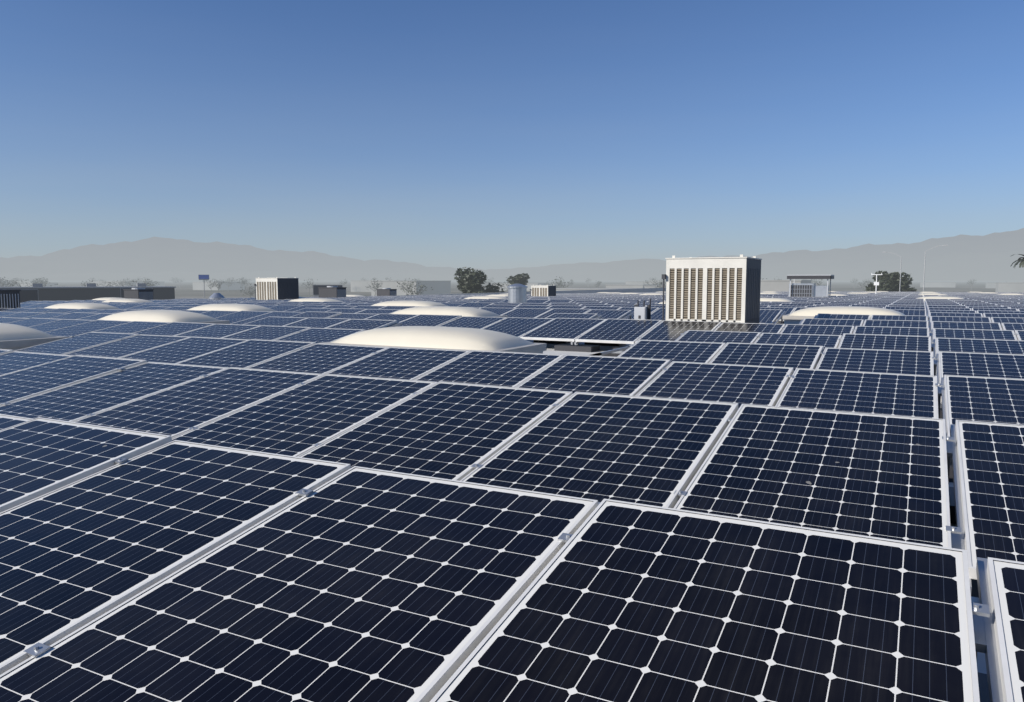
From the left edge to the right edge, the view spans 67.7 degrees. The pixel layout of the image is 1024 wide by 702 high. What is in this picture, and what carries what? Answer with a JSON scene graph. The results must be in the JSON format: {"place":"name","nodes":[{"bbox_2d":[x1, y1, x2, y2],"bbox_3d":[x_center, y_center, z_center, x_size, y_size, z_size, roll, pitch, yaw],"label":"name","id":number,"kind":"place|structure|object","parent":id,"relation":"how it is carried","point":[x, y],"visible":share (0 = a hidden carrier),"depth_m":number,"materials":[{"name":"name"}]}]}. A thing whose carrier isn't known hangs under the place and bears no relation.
{"place":"outdoors","nodes":[
{"label":"outdoors","id":0,"kind":"place"},
{"bbox_2d":[0,283,175,300],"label":"dark warehouse","id":1,"kind":"structure","parent":0,"point":[89,291],"depth_m":193.47,"materials":[{"name":"grey"}]},
{"bbox_2d":[0,228,1023,274],"bbox_3d":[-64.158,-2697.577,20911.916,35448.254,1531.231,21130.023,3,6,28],"label":"mountain range","id":2,"kind":"structure","parent":0,"point":[154,254],"depth_m":23811.13,"materials":[{"name":"grey stone"}]},
{"bbox_2d":[0,251,1023,280],"bbox_3d":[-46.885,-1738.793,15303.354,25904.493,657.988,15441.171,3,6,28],"label":"mountain range","id":3,"kind":"structure","parent":0,"point":[980,266],"depth_m":17683.91,"materials":[{"name":"grey stone"}]},
{"bbox_2d":[0,0,1023,269],"label":"sky","id":4,"kind":"structure","parent":0,"point":[480,134],"materials":[{"name":"blue"}]},
{"bbox_2d":[47,281,1023,298],"bbox_3d":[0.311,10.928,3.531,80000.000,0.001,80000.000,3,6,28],"label":"ground","id":5,"kind":"structure","parent":0,"point":[184,289],"depth_m":1358.99,"materials":[{"name":"grey"}]},
{"bbox_2d":[0,277,16,286],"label":"tree","id":6,"kind":"object","parent":5,"relation":"on","point":[10,285],"visible":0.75,"depth_m":434.19,"materials":[{"name":"grey plant"}]},
{"bbox_2d":[15,289,38,302],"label":"air conditioning unit","id":7,"kind":"object","parent":5,"relation":"on","point":[26,295],"visible":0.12,"depth_m":126.32,"materials":[{"name":"grey metal"}]},
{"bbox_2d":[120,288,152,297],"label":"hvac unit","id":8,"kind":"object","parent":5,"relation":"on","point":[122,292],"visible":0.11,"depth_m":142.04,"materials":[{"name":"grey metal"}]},
{"bbox_2d":[129,279,157,285],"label":"tree","id":9,"kind":"object","parent":5,"relation":"on","point":[147,284],"visible":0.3,"depth_m":336.95,"materials":[{"name":"grey plant"}]},
{"bbox_2d":[198,275,208,298],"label":"billboard","id":10,"kind":"object","parent":5,"relation":"on","point":[203,277],"visible":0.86,"depth_m":295.42,"materials":[{"name":"blue metal"}]},
{"bbox_2d":[206,280,214,294],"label":"tree","id":11,"kind":"object","parent":5,"relation":"on","point":[210,285],"visible":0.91,"depth_m":547.22,"materials":[{"name":"grey plant"}]},
{"bbox_2d":[211,279,226,289],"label":"tree","id":12,"kind":"object","parent":5,"relation":"on","point":[219,285],"visible":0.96,"depth_m":462.89,"materials":[{"name":"grey plant"}]},
{"bbox_2d":[236,277,246,291],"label":"tree","id":13,"kind":"object","parent":5,"relation":"on","point":[243,281],"visible":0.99,"depth_m":707.47,"materials":[{"name":"grey plant"}]},
{"bbox_2d":[240,284,254,297],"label":"tree","id":14,"kind":"object","parent":5,"relation":"on","point":[252,293],"visible":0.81,"depth_m":344.84,"materials":[{"name":"grey plant"}]},
{"bbox_2d":[302,278,317,296],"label":"tree","id":15,"kind":"object","parent":5,"relation":"on","point":[308,285],"visible":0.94,"depth_m":513.43,"materials":[{"name":"grey plant"}]},
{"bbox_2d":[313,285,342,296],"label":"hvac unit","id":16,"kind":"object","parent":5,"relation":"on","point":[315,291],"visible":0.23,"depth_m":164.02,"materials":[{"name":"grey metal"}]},
{"bbox_2d":[365,279,381,294],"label":"tree","id":17,"kind":"object","parent":5,"relation":"on","point":[374,287],"visible":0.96,"depth_m":413.61,"materials":[{"name":"grey plant"}]},
{"bbox_2d":[400,279,416,294],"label":"tree","id":18,"kind":"object","parent":5,"relation":"on","point":[407,285],"visible":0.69,"depth_m":434.92,"materials":[{"name":"grey plant"}]},
{"bbox_2d":[397,280,432,294],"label":"tree","id":19,"kind":"object","parent":5,"relation":"on","point":[417,291],"visible":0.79,"depth_m":250.90,"materials":[{"name":"grey plant"}]},
{"bbox_2d":[454,267,504,293],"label":"eucalyptus tree","id":20,"kind":"object","parent":5,"relation":"on","point":[469,281],"visible":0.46,"depth_m":147.84,"materials":[{"name":"green plant"}]},
{"bbox_2d":[0,280,1023,295],"bbox_3d":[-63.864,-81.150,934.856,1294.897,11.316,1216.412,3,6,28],"label":"distant buildings","id":21,"kind":"structure","parent":5,"relation":"on","point":[441,287],"depth_m":684.75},
{"bbox_2d":[507,273,529,284],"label":"slender tree","id":22,"kind":"object","parent":5,"relation":"on","point":[522,279],"visible":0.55,"depth_m":207.96,"materials":[{"name":"green plant"}]},
{"bbox_2d":[554,276,568,287],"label":"tree","id":23,"kind":"object","parent":5,"relation":"on","point":[560,283],"visible":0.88,"depth_m":446.12,"materials":[{"name":"grey plant"}]},
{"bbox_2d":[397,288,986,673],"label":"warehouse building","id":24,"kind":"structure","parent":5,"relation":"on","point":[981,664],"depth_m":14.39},
{"bbox_2d":[0,289,20,307],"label":"hvac unit","id":25,"kind":"object","parent":24,"relation":"on","point":[9,298],"visible":0.64,"depth_m":25.79,"materials":[{"name":"grey metal"}]},
{"bbox_2d":[0,323,67,350],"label":"skylight","id":26,"kind":"object","parent":24,"relation":"on","point":[13,337],"visible":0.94,"depth_m":10.75,"materials":[{"name":"plastic"}]},
{"bbox_2d":[45,303,126,309],"bbox_3d":[-13.684,-1.234,24.260,2.670,0.601,1.370,3,6,28],"label":"skylight","id":27,"kind":"object","parent":24,"relation":"on","point":[82,306],"visible":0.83,"depth_m":23.79,"materials":[{"name":"plastic"}]},
{"bbox_2d":[92,297,126,299],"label":"skylight","id":28,"kind":"object","parent":24,"relation":"on","point":[108,298],"visible":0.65,"depth_m":40.75,"materials":[{"name":"plastic"}]},
{"bbox_2d":[103,299,151,302],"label":"skylight","id":29,"kind":"object","parent":24,"relation":"on","point":[127,300],"visible":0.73,"depth_m":33.06,"materials":[{"name":"plastic"}]},
{"bbox_2d":[123,288,153,299],"bbox_3d":[-21.129,-3.015,43.234,1.305,1.120,1.000,3,6,28],"label":"hvac unit","id":30,"kind":"object","parent":24,"relation":"on","point":[140,293],"visible":0.69,"depth_m":42.85,"materials":[{"name":"grey metal"}]},
{"bbox_2d":[97,310,229,323],"bbox_3d":[-7.379,-0.552,15.930,2.670,0.601,1.370,3,6,28],"label":"skylight","id":31,"kind":"object","parent":24,"relation":"on","point":[163,316],"visible":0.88,"depth_m":15.45,"materials":[{"name":"plastic"}]},
{"bbox_2d":[209,293,224,298],"bbox_3d":[-17.539,-3.049,45.403,0.900,0.800,0.886,3,6,28],"label":"mushroom vent","id":32,"kind":"object","parent":24,"relation":"on","point":[215,295],"visible":0.59,"depth_m":45.11,"materials":[{"name":"silver metal"}]},
{"bbox_2d":[188,304,284,311],"bbox_3d":[-7.775,-1.008,21.110,2.670,0.601,1.370,3,6,28],"label":"skylight","id":33,"kind":"object","parent":24,"relation":"on","point":[233,307],"visible":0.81,"depth_m":20.63,"materials":[{"name":"plastic"}]},
{"bbox_2d":[254,277,298,299],"bbox_3d":[-13.174,-3.245,42.141,1.685,1.670,2.215,3,6,28],"label":"hvac unit","id":34,"kind":"object","parent":24,"relation":"on","point":[277,288],"visible":0.74,"depth_m":41.79,"materials":[{"name":"grey metal"}]},
{"bbox_2d":[290,298,342,301],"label":"skylight","id":35,"kind":"object","parent":24,"relation":"on","point":[315,299],"visible":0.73,"depth_m":30.91,"materials":[{"name":"plastic"}]},
{"bbox_2d":[318,286,346,297],"bbox_3d":[-11.932,-3.709,50.760,1.605,1.220,1.000,3,6,28],"label":"hvac unit","id":36,"kind":"object","parent":24,"relation":"on","point":[331,292],"visible":0.7,"depth_m":50.34,"materials":[{"name":"grey metal"}]},
{"bbox_2d":[376,288,396,295],"bbox_3d":[-10.423,-4.677,63.524,1.405,1.120,1.000,3,6,28],"label":"hvac unit","id":37,"kind":"object","parent":24,"relation":"on","point":[386,292],"visible":0.65,"depth_m":63.13,"materials":[{"name":"grey metal"}]},
{"bbox_2d":[371,300,447,305],"bbox_3d":[-3.185,-1.272,23.746,2.670,0.601,1.370,3,6,28],"label":"skylight","id":38,"kind":"object","parent":24,"relation":"on","point":[408,303],"visible":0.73,"depth_m":23.30,"materials":[{"name":"plastic"}]},
{"bbox_2d":[323,326,546,353],"bbox_3d":[-1.048,-0.019,10.020,2.670,0.601,1.370,3,6,28],"label":"skylight","id":39,"kind":"object","parent":24,"relation":"on","point":[443,337],"visible":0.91,"depth_m":9.54,"materials":[{"name":"plastic"}]},
{"bbox_2d":[391,306,507,316],"bbox_3d":[-1.601,-0.742,17.822,2.670,0.601,1.370,3,6,28],"label":"skylight","id":40,"kind":"object","parent":24,"relation":"on","point":[451,310],"visible":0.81,"depth_m":17.35,"materials":[{"name":"plastic"}]},
{"bbox_2d":[464,296,507,298],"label":"skylight","id":41,"kind":"object","parent":24,"relation":"on","point":[486,297],"visible":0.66,"depth_m":37.31,"materials":[{"name":"plastic"}]},
{"bbox_2d":[487,294,507,295],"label":"skylight","id":42,"kind":"object","parent":24,"relation":"on","point":[498,295],"visible":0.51,"depth_m":52.35,"materials":[{"name":"plastic"}]},
{"bbox_2d":[1,299,1017,701],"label":"panel racking","id":43,"kind":"object","parent":24,"relation":"on","point":[989,681],"visible":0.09,"depth_m":2.92,"materials":[{"name":"silver metal"}]},
{"bbox_2d":[0,291,1023,701],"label":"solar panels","id":44,"kind":"object","parent":24,"relation":"on","point":[794,545],"visible":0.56,"depth_m":2.91,"materials":[{"name":"blue glass"}]},
{"bbox_2d":[507,284,527,302],"bbox_3d":[0.195,-1.895,27.910,0.850,1.130,0.850,3,6,28],"label":"rooftop vent","id":45,"kind":"object","parent":24,"relation":"on","point":[517,293],"visible":0.69,"depth_m":27.60,"materials":[{"name":"silver metal"}]},
{"bbox_2d":[530,285,555,295],"bbox_3d":[2.038,-3.960,52.870,1.385,1.250,1.915,3,6,28],"label":"hvac unit","id":46,"kind":"object","parent":24,"relation":"on","point":[542,290],"visible":0.62,"depth_m":52.65,"materials":[{"name":"grey metal"}]},
{"bbox_2d":[591,346,628,356],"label":"roof conduits and blocks","id":47,"kind":"object","parent":24,"relation":"on","point":[615,352],"visible":0.12,"depth_m":11.50,"materials":[{"name":"metal"}]},
{"bbox_2d":[634,298,650,319],"bbox_3d":[2.495,-0.580,14.668,0.380,0.860,0.306,3,6,28],"label":"electrical disconnect box","id":48,"kind":"object","parent":24,"relation":"on","point":[643,312],"visible":0.55,"depth_m":14.55,"materials":[{"name":"grey metal"}]},
{"bbox_2d":[640,293,665,294],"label":"skylight","id":49,"kind":"object","parent":24,"relation":"on","point":[652,294],"visible":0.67,"depth_m":60.89,"materials":[{"name":"plastic"}]},
{"bbox_2d":[662,255,761,322],"bbox_3d":[4.065,-1.107,15.752,1.685,1.710,2.165,3,6,28],"label":"hvac unit","id":50,"kind":"object","parent":24,"relation":"on","point":[719,289],"visible":0.83,"depth_m":15.33,"materials":[{"name":"grey metal"}]},
{"bbox_2d":[760,292,780,293],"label":"skylight","id":51,"kind":"object","parent":24,"relation":"on","point":[769,293],"visible":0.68,"depth_m":69.62,"materials":[{"name":"plastic"}]},
{"bbox_2d":[760,298,794,301],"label":"skylight","id":52,"kind":"object","parent":24,"relation":"on","point":[774,299],"visible":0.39,"depth_m":30.95,"materials":[{"name":"plastic"}]},
{"bbox_2d":[787,275,833,296],"bbox_3d":[19.446,-4.034,49.776,2.650,1.850,2.000,3,6,28],"label":"rooftop hvac unit","id":53,"kind":"object","parent":24,"relation":"on","point":[804,290],"visible":0.66,"depth_m":49.20,"materials":[{"name":"grey metal"}]},
{"bbox_2d":[830,294,847,295],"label":"skylight","id":54,"kind":"object","parent":24,"relation":"on","point":[838,295],"visible":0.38,"depth_m":54.48,"materials":[{"name":"plastic"}]},
{"bbox_2d":[782,306,903,325],"bbox_3d":[7.840,-0.742,17.880,2.670,0.601,1.370,3,6,28],"label":"skylight","id":55,"kind":"object","parent":24,"relation":"on","point":[797,317],"visible":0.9,"depth_m":17.60,"materials":[{"name":"plastic"}]},
{"bbox_2d":[851,292,869,293],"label":"skylight","id":56,"kind":"object","parent":24,"relation":"on","point":[860,293],"visible":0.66,"depth_m":78.20,"materials":[{"name":"plastic"}]},
{"bbox_2d":[871,273,881,293],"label":"weather mast","id":57,"kind":"object","parent":24,"relation":"on","point":[876,283],"visible":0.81,"depth_m":71.92,"materials":[{"name":"white metal"}]},
{"bbox_2d":[916,296,963,301],"bbox_3d":[22.535,-2.580,40.215,2.670,0.601,1.370,3,6,28],"label":"skylight","id":58,"kind":"object","parent":24,"relation":"on","point":[937,297],"visible":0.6,"depth_m":39.91,"materials":[{"name":"plastic"}]},
{"bbox_2d":[996,293,1023,294],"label":"skylight","id":59,"kind":"object","parent":24,"relation":"on","point":[1009,294],"visible":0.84,"depth_m":72.13,"materials":[{"name":"plastic"}]},
{"bbox_2d":[864,271,916,291],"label":"tree","id":60,"kind":"object","parent":5,"relation":"on","point":[887,281],"visible":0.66,"depth_m":149.35,"materials":[{"name":"green plant"}]},
{"bbox_2d":[882,252,901,291],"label":"street light","id":61,"kind":"object","parent":5,"relation":"on","point":[900,269],"visible":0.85,"depth_m":133.16,"materials":[{"name":"grey metal"}]},
{"bbox_2d":[923,245,947,291],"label":"street light","id":62,"kind":"object","parent":5,"relation":"on","point":[924,265],"visible":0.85,"depth_m":122.55,"materials":[{"name":"grey metal"}]},
{"bbox_2d":[1011,254,1023,267],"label":"palm tree","id":63,"kind":"object","parent":5,"relation":"on","point":[1020,260],"visible":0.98,"depth_m":115.64,"materials":[{"name":"green plant"}]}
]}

